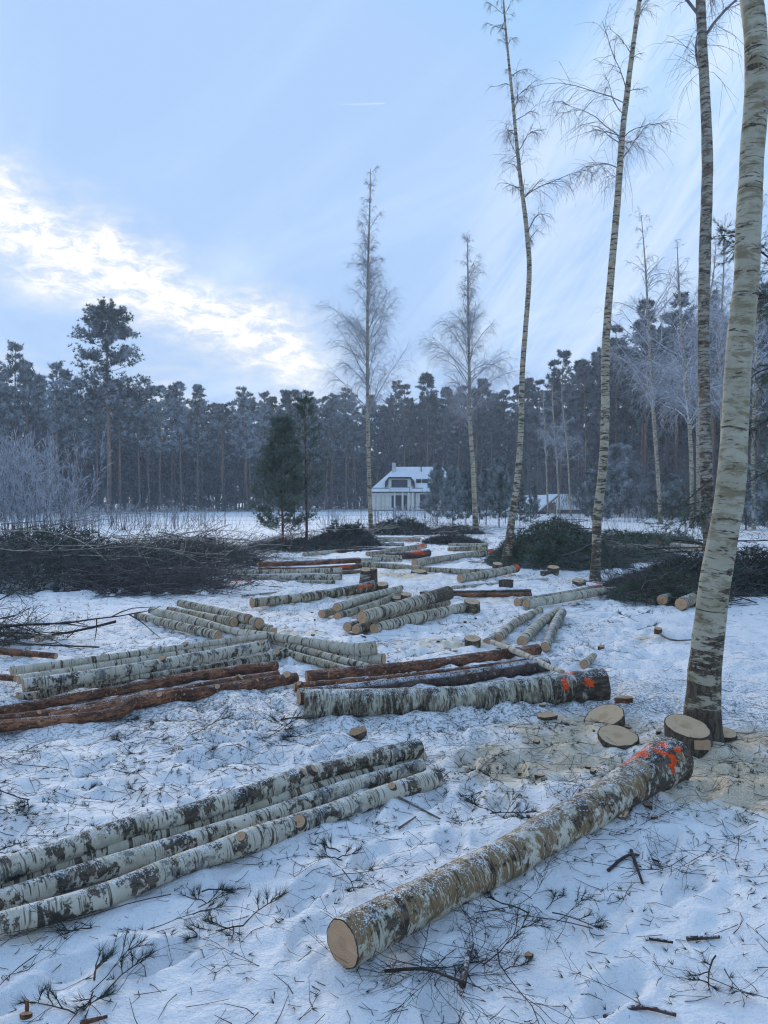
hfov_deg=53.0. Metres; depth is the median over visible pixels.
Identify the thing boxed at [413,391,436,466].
pine tree
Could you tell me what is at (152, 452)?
pine tree
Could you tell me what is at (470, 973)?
fallen twig
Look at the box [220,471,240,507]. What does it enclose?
young pine
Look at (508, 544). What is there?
birch tree
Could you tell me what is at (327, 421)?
pine tree
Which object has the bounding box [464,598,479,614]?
tree stump
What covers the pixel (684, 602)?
log piece
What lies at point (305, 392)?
pine tree
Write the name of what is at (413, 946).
fallen twig
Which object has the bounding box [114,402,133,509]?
pine tree
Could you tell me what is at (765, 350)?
pine tree
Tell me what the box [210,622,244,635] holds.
birch log
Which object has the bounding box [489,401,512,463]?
pine tree
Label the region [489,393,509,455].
pine tree
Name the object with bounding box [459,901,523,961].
fallen twig
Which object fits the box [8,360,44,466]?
pine tree
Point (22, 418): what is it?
pine tree
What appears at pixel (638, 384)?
pine tree
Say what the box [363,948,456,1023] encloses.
fallen twig
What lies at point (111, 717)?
pine sprig
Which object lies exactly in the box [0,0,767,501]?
sky
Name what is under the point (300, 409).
young pine
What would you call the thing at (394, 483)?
window
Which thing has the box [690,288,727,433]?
pine tree
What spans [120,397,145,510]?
pine tree
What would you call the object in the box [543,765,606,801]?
fallen twig
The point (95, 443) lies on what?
pine tree
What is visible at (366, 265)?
birch tree
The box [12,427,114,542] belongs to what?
frosted shrub
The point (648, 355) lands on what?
birch tree
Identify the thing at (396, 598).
tree stump
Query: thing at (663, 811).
fallen twig
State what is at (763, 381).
pine bough
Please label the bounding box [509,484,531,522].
young pine
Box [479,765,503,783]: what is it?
pine sprig
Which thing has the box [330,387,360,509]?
pine tree
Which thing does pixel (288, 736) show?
pine sprig
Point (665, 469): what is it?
young pine
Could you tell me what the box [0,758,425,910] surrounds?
birch log
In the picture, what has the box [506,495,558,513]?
woodshed
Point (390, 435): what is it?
pine tree
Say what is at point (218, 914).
fallen twig
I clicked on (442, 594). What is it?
birch log
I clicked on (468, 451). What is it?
pine tree
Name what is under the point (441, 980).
fallen twig
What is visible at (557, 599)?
birch log
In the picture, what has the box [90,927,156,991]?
pine sprig
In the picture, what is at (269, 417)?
pine tree
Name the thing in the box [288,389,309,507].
pine tree
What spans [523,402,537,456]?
pine tree
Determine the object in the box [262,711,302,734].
pine sprig
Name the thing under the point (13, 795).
pine sprig
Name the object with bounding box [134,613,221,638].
birch log
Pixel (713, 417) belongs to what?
pine tree
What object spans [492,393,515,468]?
pine tree
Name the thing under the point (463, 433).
pine tree
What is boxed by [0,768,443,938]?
birch log
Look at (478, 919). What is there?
fallen twig
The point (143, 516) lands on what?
frosted bush
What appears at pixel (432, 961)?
fallen twig
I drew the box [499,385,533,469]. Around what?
pine tree
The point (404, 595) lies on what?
tree stump
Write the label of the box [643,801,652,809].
wood chip
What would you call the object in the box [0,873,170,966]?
fallen twig
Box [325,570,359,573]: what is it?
pine log
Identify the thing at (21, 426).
pine tree
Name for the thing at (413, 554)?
pine log
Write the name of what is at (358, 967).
fallen twig
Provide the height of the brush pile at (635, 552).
1.458 m
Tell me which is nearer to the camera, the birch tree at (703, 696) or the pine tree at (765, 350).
the birch tree at (703, 696)
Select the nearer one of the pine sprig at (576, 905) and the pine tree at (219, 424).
the pine sprig at (576, 905)
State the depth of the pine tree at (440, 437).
129.73 m
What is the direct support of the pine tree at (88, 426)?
on the snow ground at (70, 965)
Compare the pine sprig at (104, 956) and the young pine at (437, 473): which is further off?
the young pine at (437, 473)
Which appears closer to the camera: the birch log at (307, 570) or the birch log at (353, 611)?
the birch log at (353, 611)
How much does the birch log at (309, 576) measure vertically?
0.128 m
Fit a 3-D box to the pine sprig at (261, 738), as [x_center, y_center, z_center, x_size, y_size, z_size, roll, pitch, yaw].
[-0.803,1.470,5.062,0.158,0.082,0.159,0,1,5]
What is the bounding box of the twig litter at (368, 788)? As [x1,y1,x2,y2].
[0,534,767,1023]
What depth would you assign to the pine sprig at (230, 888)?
3.15 m
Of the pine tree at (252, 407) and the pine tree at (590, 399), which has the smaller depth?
the pine tree at (590, 399)
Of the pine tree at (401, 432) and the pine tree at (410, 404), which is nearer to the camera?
the pine tree at (401, 432)
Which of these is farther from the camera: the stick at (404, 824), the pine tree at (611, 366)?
the pine tree at (611, 366)
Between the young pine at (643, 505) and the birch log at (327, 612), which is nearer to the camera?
the birch log at (327, 612)
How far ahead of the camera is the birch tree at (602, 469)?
15.50 m
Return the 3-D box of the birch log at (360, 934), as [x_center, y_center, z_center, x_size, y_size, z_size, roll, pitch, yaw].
[0.730,1.426,3.533,2.494,0.276,0.272,-1,1,-43]
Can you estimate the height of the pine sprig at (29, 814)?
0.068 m
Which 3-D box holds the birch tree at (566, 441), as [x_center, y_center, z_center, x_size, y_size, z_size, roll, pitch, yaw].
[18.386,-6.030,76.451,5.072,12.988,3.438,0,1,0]
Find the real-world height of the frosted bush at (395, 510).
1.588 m
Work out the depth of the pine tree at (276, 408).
134.75 m
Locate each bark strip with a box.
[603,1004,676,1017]
[649,936,672,943]
[686,935,719,940]
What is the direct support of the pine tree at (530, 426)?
on the snow ground at (70, 965)
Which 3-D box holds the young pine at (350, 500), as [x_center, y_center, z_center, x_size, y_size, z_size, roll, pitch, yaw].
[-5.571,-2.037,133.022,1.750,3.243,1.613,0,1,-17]
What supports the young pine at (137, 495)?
on the snow ground at (70, 965)
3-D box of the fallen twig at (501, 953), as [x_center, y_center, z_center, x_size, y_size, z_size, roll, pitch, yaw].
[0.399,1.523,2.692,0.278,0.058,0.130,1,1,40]
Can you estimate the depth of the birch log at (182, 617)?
9.93 m
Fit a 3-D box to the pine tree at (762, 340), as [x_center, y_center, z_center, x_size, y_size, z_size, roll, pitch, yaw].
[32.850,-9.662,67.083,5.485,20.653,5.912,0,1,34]
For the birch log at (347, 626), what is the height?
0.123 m
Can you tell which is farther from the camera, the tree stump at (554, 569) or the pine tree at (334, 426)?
the pine tree at (334, 426)
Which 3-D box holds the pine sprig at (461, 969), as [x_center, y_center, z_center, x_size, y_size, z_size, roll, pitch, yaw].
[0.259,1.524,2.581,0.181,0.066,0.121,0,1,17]
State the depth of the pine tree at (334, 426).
129.57 m
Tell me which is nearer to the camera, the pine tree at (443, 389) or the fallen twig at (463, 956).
the fallen twig at (463, 956)
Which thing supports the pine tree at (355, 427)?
on the snow ground at (70, 965)
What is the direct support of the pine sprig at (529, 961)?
on the snow ground at (70, 965)
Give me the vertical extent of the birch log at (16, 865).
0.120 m
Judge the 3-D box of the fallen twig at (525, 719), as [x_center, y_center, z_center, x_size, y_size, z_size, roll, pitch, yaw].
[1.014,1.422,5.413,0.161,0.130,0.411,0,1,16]
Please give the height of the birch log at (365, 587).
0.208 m
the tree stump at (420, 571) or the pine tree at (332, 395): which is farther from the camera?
the pine tree at (332, 395)
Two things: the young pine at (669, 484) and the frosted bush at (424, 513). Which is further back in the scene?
the young pine at (669, 484)
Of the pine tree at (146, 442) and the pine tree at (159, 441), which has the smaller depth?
the pine tree at (146, 442)
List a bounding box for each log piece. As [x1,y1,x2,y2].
[34,633,54,641]
[483,632,496,643]
[580,653,596,668]
[657,590,686,604]
[674,591,696,609]
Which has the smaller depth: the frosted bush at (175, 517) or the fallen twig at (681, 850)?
the fallen twig at (681, 850)
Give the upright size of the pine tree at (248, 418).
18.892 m
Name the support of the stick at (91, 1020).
on the snow ground at (70, 965)
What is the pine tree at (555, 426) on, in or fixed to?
on the snow ground at (70, 965)
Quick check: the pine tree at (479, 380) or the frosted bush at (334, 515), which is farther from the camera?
the pine tree at (479, 380)
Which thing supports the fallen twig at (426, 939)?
on the snow ground at (70, 965)
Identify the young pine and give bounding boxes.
[78,476,94,507]
[93,480,106,507]
[118,481,132,509]
[131,484,145,508]
[135,474,155,507]
[203,474,219,510]
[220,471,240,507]
[220,491,229,508]
[245,414,323,548]
[279,395,333,547]
[347,491,355,508]
[418,463,453,525]
[435,465,469,526]
[455,470,480,525]
[476,467,497,524]
[478,456,512,526]
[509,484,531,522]
[526,484,542,518]
[575,468,607,518]
[575,475,590,510]
[592,442,649,516]
[603,490,614,519]
[632,471,664,516]
[653,473,689,517]
[660,457,678,498]
[684,480,696,515]
[740,464,767,529]
[744,448,767,528]
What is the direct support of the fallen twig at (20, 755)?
on the snow ground at (70, 965)
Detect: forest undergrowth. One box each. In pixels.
[13,488,563,511]
[504,405,767,520]
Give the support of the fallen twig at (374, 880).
on the snow ground at (70, 965)
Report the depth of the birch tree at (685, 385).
43.90 m
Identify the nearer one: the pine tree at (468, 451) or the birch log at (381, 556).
the birch log at (381, 556)
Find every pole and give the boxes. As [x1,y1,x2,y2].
[0,640,99,647]
[490,639,564,672]
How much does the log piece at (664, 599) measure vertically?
0.169 m
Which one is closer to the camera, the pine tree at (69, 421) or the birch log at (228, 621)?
the birch log at (228, 621)
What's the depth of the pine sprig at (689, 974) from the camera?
2.54 m
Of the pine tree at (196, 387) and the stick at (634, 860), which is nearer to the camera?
the stick at (634, 860)
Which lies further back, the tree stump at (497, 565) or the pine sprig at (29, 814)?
the tree stump at (497, 565)
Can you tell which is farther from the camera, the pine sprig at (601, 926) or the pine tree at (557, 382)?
the pine tree at (557, 382)
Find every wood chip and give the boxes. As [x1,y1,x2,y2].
[19,1011,32,1019]
[25,998,28,1011]
[349,726,366,740]
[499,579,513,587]
[524,951,533,958]
[533,739,539,744]
[534,773,544,778]
[537,712,557,720]
[540,571,550,575]
[614,696,632,703]
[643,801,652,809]
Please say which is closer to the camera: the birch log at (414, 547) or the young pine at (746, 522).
the birch log at (414, 547)
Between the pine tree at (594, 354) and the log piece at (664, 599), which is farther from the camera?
the pine tree at (594, 354)
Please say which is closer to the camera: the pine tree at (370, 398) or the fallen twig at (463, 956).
the fallen twig at (463, 956)
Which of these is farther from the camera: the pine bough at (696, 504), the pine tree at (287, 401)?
the pine tree at (287, 401)
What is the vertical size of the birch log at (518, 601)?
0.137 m
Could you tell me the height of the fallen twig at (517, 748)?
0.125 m
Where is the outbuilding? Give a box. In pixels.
[549,494,587,513]
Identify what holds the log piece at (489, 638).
on the snow ground at (70, 965)
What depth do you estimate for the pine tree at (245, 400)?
108.05 m
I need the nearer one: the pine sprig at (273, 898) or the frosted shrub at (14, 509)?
the pine sprig at (273, 898)
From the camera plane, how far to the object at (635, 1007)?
2.40 m
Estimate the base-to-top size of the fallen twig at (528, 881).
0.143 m
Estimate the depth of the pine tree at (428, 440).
152.50 m
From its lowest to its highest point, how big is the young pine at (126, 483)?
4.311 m
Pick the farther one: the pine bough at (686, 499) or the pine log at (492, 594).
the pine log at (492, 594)
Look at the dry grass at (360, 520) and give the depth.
50.15 m
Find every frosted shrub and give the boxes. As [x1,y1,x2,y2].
[0,425,56,541]
[0,427,67,546]
[0,428,41,528]
[0,429,34,539]
[0,432,72,538]
[0,452,44,537]
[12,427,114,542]
[30,455,105,543]
[62,491,89,534]
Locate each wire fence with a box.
[29,501,367,513]
[30,505,624,526]
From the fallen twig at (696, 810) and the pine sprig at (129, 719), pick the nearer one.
the fallen twig at (696, 810)
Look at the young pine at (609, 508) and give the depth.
58.34 m
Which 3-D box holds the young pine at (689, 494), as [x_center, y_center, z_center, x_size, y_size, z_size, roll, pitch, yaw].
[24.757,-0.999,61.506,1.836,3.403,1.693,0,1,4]
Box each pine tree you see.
[0,339,36,501]
[0,361,11,440]
[0,368,24,460]
[0,375,14,508]
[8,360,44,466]
[8,371,43,436]
[10,384,41,454]
[23,374,53,495]
[30,373,53,511]
[36,361,72,512]
[36,390,70,479]
[51,369,84,510]
[55,296,160,512]
[58,392,74,503]
[60,378,94,512]
[62,384,85,433]
[73,393,99,502]
[81,390,111,508]
[81,392,116,509]
[91,386,111,504]
[99,379,124,510]
[100,379,133,501]
[105,379,133,508]
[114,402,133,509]
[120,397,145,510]
[126,395,150,511]
[132,377,163,511]
[135,385,171,510]
[138,409,163,510]
[143,384,176,510]
[152,409,165,478]
[157,385,185,504]
[157,392,187,501]
[164,381,197,501]
[165,391,187,492]
[174,413,193,501]
[183,383,214,510]
[184,391,211,510]
[186,394,215,508]
[199,403,219,509]
[208,405,232,488]
[211,403,236,510]
[211,409,234,509]
[211,410,226,508]
[221,400,242,509]
[229,397,260,508]
[230,386,255,508]
[234,412,248,508]
[235,398,260,470]
[237,391,260,508]
[247,401,273,503]
[256,391,273,499]
[257,396,282,506]
[262,402,274,498]
[273,389,297,500]
[274,405,283,417]
[276,391,297,502]
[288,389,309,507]
[294,389,318,509]
[298,391,318,500]
[302,397,323,508]
[312,398,324,486]
[316,400,341,509]
[318,393,346,507]
[318,395,339,502]
[323,404,341,507]
[328,394,344,507]
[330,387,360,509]
[337,404,360,508]
[338,393,365,508]
[347,411,371,508]
[357,394,382,507]
[358,400,384,455]
[358,409,365,507]
[370,405,388,483]
[374,397,402,472]
[376,412,396,452]
[380,402,401,467]
[383,380,409,466]
[392,383,421,466]
[398,398,421,466]
[398,401,420,466]
[407,404,430,466]
[410,372,448,466]
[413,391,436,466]
[419,410,441,458]
[420,389,441,462]
[421,395,445,464]
[428,390,459,468]
[436,387,463,470]
[446,386,473,470]
[448,392,475,497]
[458,411,478,474]
[462,387,494,500]
[463,402,485,470]
[467,377,495,502]
[476,389,499,469]
[476,393,503,470]
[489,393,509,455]
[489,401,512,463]
[492,389,512,452]
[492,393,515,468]
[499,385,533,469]
[506,390,525,445]
[509,377,541,475]
[509,379,538,489]
[513,384,541,449]
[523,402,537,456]
[524,379,551,489]
[532,391,544,443]
[534,359,561,493]
[540,377,563,488]
[541,349,581,493]
[544,395,566,491]
[559,360,590,493]
[563,359,592,476]
[565,364,596,475]
[566,358,600,487]
[583,351,600,425]
[587,345,629,450]
[591,353,625,475]
[592,323,644,514]
[599,338,632,436]
[609,347,648,458]
[613,297,663,510]
[618,320,660,431]
[620,310,670,515]
[639,327,667,510]
[644,311,695,448]
[645,291,697,516]
[647,326,692,464]
[664,314,713,514]
[685,308,727,485]
[689,303,728,474]
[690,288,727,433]
[749,293,767,458]
[749,319,767,459]
[750,283,767,461]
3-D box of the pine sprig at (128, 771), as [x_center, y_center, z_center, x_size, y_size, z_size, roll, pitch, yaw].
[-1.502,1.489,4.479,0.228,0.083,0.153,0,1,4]
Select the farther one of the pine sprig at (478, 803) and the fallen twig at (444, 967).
the pine sprig at (478, 803)
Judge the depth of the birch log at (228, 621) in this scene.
9.93 m
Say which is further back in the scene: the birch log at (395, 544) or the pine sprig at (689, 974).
the birch log at (395, 544)
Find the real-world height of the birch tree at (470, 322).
14.824 m
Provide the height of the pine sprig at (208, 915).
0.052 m
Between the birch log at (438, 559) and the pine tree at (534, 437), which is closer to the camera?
the birch log at (438, 559)
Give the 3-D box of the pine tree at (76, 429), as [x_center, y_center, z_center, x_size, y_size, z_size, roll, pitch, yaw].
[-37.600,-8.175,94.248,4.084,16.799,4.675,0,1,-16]
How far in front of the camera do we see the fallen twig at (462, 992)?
2.35 m
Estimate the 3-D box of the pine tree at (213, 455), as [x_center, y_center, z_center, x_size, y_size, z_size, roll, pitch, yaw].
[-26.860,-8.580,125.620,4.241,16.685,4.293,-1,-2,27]
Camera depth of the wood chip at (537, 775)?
4.50 m
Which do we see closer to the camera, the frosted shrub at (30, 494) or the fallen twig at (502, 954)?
the fallen twig at (502, 954)
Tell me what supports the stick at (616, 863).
on the snow ground at (70, 965)
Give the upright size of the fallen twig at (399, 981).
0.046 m
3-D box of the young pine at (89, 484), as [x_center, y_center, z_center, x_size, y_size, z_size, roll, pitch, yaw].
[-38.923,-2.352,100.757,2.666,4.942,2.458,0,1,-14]
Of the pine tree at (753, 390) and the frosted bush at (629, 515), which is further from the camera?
the frosted bush at (629, 515)
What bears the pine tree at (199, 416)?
on the snow ground at (70, 965)
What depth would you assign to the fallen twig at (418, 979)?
2.50 m
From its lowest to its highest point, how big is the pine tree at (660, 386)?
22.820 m
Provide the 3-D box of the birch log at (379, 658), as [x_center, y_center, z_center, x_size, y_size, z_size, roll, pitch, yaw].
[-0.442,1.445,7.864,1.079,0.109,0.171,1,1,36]
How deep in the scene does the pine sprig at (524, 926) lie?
2.75 m
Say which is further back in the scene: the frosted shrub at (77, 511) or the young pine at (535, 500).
the young pine at (535, 500)
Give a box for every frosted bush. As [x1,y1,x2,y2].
[74,499,108,532]
[91,502,121,525]
[102,495,140,529]
[131,504,160,527]
[161,502,192,528]
[189,508,215,525]
[290,509,304,529]
[320,507,345,527]
[373,509,383,520]
[384,500,407,521]
[399,505,421,519]
[420,508,436,523]
[624,507,644,522]
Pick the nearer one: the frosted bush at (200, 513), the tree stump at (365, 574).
the tree stump at (365, 574)
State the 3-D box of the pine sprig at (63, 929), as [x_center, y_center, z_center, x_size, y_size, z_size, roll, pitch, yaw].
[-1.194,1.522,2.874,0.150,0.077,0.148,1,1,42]
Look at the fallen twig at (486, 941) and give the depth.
2.76 m
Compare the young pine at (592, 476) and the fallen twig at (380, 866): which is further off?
the young pine at (592, 476)
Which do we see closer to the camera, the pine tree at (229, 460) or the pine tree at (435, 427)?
the pine tree at (229, 460)
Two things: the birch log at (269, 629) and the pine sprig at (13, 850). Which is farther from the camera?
the birch log at (269, 629)
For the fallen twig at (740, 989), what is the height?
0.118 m
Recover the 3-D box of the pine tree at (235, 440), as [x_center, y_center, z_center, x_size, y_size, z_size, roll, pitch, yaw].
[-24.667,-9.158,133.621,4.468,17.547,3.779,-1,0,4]
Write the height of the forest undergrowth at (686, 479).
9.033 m
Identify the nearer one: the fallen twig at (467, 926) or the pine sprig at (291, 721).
the fallen twig at (467, 926)
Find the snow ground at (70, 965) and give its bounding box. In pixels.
[0,503,767,1023]
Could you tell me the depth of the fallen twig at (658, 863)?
3.30 m
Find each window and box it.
[391,480,406,486]
[396,495,401,509]
[404,495,406,509]
[420,494,427,508]
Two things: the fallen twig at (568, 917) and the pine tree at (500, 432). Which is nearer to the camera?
the fallen twig at (568, 917)
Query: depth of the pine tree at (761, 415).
68.46 m
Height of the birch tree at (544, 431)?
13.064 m
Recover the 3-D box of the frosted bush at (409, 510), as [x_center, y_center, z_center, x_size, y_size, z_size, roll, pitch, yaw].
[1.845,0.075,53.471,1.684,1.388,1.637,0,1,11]
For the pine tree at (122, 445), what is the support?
on the snow ground at (70, 965)
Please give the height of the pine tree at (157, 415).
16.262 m
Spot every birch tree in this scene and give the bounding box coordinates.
[309,166,425,537]
[412,232,544,529]
[481,0,601,566]
[497,0,687,581]
[534,392,562,514]
[544,382,578,515]
[546,387,588,515]
[586,206,697,523]
[594,0,743,556]
[610,239,761,527]
[614,235,731,526]
[659,213,766,433]
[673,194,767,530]
[683,0,767,743]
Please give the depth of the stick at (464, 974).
2.59 m
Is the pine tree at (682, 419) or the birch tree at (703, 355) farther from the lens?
the pine tree at (682, 419)
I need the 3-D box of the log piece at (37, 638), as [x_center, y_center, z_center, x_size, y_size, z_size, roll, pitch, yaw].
[-3.881,1.433,8.813,0.080,0.080,0.256,0,1,19]
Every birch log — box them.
[0,739,423,884]
[0,751,426,888]
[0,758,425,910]
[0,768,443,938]
[9,632,268,675]
[16,637,273,684]
[16,650,271,699]
[21,639,269,691]
[33,649,285,698]
[38,669,175,693]
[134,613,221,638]
[148,607,239,636]
[166,606,237,626]
[176,599,252,623]
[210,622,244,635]
[232,568,341,573]
[232,574,342,579]
[232,580,334,583]
[236,622,256,630]
[241,591,279,596]
[243,629,377,655]
[244,617,263,628]
[249,580,377,607]
[257,626,276,632]
[269,640,371,666]
[279,647,347,668]
[302,550,334,555]
[304,668,610,718]
[313,648,385,663]
[318,594,390,617]
[327,736,693,969]
[333,585,403,611]
[334,591,402,619]
[343,620,358,631]
[352,600,450,633]
[354,543,403,545]
[355,561,423,569]
[356,586,453,623]
[361,557,401,561]
[365,550,401,555]
[370,555,401,557]
[370,603,465,632]
[377,537,420,539]
[380,539,419,541]
[381,544,426,550]
[411,549,493,565]
[423,567,494,573]
[447,545,487,550]
[448,543,488,545]
[451,578,547,588]
[457,564,519,582]
[495,607,543,641]
[514,584,601,605]
[517,607,559,645]
[522,587,615,607]
[541,608,566,651]
[653,541,701,550]
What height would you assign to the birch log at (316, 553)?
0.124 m
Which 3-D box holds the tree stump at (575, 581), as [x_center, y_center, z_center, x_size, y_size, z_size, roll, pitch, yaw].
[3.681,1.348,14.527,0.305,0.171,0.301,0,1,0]
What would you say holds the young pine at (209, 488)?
on the snow ground at (70, 965)
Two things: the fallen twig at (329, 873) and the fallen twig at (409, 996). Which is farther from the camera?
the fallen twig at (329, 873)
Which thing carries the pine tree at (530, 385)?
on the snow ground at (70, 965)
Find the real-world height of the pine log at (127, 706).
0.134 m
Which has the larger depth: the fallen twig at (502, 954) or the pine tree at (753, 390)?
the pine tree at (753, 390)
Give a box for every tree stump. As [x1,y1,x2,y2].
[359,567,370,583]
[370,567,377,581]
[377,582,387,590]
[392,596,400,601]
[401,592,411,599]
[410,569,427,574]
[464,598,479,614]
[464,635,480,647]
[492,562,501,567]
[547,565,559,575]
[572,578,585,585]
[584,704,624,726]
[597,725,639,749]
[654,627,661,634]
[664,714,712,758]
[723,727,736,741]
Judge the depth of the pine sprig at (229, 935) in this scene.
2.81 m
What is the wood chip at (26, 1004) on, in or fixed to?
on the snow ground at (70, 965)
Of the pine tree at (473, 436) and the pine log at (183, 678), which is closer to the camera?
the pine log at (183, 678)
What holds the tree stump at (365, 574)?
on the snow ground at (70, 965)
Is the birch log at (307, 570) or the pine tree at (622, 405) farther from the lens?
the pine tree at (622, 405)
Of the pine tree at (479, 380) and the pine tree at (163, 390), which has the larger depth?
the pine tree at (479, 380)
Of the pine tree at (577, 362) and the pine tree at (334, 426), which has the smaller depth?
the pine tree at (577, 362)
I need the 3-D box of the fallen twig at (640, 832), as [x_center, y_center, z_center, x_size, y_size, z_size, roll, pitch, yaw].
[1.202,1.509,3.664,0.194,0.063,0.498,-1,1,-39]
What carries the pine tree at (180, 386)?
on the snow ground at (70, 965)
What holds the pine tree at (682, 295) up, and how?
on the snow ground at (70, 965)
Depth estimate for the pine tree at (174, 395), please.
109.94 m
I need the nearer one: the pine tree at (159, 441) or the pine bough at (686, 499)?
the pine bough at (686, 499)
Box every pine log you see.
[0,647,57,658]
[0,661,278,713]
[0,671,279,719]
[0,674,16,681]
[0,696,137,731]
[48,671,298,715]
[258,558,360,566]
[258,564,361,569]
[293,659,526,690]
[297,658,550,704]
[303,557,358,560]
[305,644,541,681]
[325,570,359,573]
[335,547,385,552]
[384,549,430,558]
[420,589,530,593]
[454,592,531,596]
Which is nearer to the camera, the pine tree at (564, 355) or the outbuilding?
the outbuilding
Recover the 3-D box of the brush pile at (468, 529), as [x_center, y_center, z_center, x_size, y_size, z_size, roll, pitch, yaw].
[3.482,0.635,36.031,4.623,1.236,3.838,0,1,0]
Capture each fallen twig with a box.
[0,725,46,768]
[0,745,50,760]
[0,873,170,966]
[0,954,36,984]
[25,821,70,842]
[117,927,223,991]
[147,896,290,931]
[165,740,199,758]
[171,899,319,990]
[274,718,323,731]
[291,859,350,899]
[303,923,424,981]
[315,896,482,979]
[332,848,418,878]
[339,905,403,977]
[341,958,418,994]
[346,965,406,986]
[355,961,434,996]
[357,857,401,892]
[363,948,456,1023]
[387,957,445,1002]
[392,933,443,957]
[403,950,464,972]
[417,956,456,1005]
[419,916,453,965]
[419,935,503,973]
[431,968,509,986]
[434,978,492,1023]
[435,966,472,1008]
[449,909,476,952]
[450,958,504,1023]
[452,876,473,973]
[456,889,488,960]
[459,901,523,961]
[460,887,592,930]
[460,903,503,946]
[460,923,502,957]
[464,939,530,967]
[469,931,528,975]
[475,852,557,912]
[479,957,528,978]
[480,737,562,764]
[484,956,544,1008]
[490,948,599,1023]
[515,710,537,728]
[531,904,568,950]
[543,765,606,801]
[547,850,687,878]
[552,650,616,669]
[554,896,590,941]
[554,931,639,1003]
[588,950,696,987]
[600,823,670,855]
[601,883,633,909]
[615,797,699,834]
[644,796,668,812]
[647,832,713,852]
[648,828,727,890]
[666,801,726,817]
[681,860,767,877]
[706,970,767,998]
[719,834,752,869]
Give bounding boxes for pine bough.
[635,477,713,531]
[642,496,712,544]
[657,477,711,517]
[700,217,767,277]
[715,396,767,456]
[721,359,767,407]
[728,276,767,331]
[746,452,767,502]
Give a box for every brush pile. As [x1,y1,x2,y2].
[0,493,277,597]
[0,567,160,656]
[2,520,304,600]
[85,491,319,575]
[222,515,387,552]
[302,511,401,546]
[362,512,440,535]
[414,525,492,544]
[418,515,506,535]
[463,509,682,570]
[571,543,765,607]
[577,514,767,597]
[588,526,702,550]
[602,519,700,562]
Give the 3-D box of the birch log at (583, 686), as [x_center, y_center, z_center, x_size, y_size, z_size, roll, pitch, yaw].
[0.584,1.387,5.879,2.401,0.283,0.296,0,1,-12]
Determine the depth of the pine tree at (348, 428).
135.71 m
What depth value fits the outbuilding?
91.47 m
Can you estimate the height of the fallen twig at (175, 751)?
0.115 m
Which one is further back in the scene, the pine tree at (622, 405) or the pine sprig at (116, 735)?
the pine tree at (622, 405)
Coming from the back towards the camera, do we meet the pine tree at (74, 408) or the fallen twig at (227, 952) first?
the pine tree at (74, 408)
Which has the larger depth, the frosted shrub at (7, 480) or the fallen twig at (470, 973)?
the frosted shrub at (7, 480)
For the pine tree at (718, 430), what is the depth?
74.85 m
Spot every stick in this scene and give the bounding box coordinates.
[80,1015,107,1023]
[384,967,464,983]
[398,796,440,819]
[398,816,415,828]
[458,941,474,988]
[607,853,659,871]
[629,849,643,883]
[659,633,690,640]
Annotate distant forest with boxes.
[0,342,767,511]
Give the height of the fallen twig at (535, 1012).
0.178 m
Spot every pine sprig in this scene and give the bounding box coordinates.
[0,789,29,799]
[0,835,32,853]
[6,801,36,811]
[6,840,28,852]
[10,979,74,1013]
[11,793,29,814]
[21,809,44,818]
[50,910,92,938]
[64,991,93,1022]
[83,980,125,1010]
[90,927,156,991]
[93,940,120,980]
[97,712,119,720]
[107,730,136,743]
[110,942,161,987]
[112,762,142,777]
[118,711,144,719]
[119,715,142,725]
[123,783,146,795]
[124,741,146,754]
[145,732,171,740]
[175,884,205,902]
[176,912,242,943]
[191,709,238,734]
[193,894,230,914]
[198,878,238,907]
[199,907,232,930]
[201,882,253,894]
[221,925,247,945]
[243,883,290,925]
[255,733,271,741]
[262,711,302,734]
[265,740,286,746]
[267,722,297,731]
[270,707,312,735]
[279,730,294,737]
[280,736,310,746]
[284,728,303,738]
[305,831,340,851]
[309,835,341,860]
[338,840,365,858]
[342,869,372,893]
[433,960,484,990]
[455,787,482,799]
[461,790,494,812]
[470,798,488,805]
[470,944,491,967]
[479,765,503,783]
[480,886,528,912]
[482,902,555,965]
[490,802,539,813]
[503,786,525,816]
[504,950,540,970]
[545,886,568,908]
[550,717,578,726]
[552,906,611,931]
[556,883,601,922]
[671,953,734,997]
[724,968,757,1001]
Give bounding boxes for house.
[367,462,456,510]
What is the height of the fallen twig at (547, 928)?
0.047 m
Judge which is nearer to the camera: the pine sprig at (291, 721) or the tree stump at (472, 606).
the pine sprig at (291, 721)
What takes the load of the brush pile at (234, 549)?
on the snow ground at (70, 965)
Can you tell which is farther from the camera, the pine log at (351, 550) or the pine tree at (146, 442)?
the pine tree at (146, 442)
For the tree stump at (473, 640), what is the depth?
8.30 m
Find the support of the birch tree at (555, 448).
on the snow ground at (70, 965)
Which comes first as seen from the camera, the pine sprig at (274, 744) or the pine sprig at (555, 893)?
the pine sprig at (555, 893)
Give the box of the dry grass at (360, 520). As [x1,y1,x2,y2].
[28,508,741,530]
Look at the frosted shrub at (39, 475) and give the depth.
31.04 m
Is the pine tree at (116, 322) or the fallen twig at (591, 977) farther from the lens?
the pine tree at (116, 322)
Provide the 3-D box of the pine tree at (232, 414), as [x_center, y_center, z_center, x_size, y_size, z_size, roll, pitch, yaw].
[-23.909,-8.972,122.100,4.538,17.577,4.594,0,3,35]

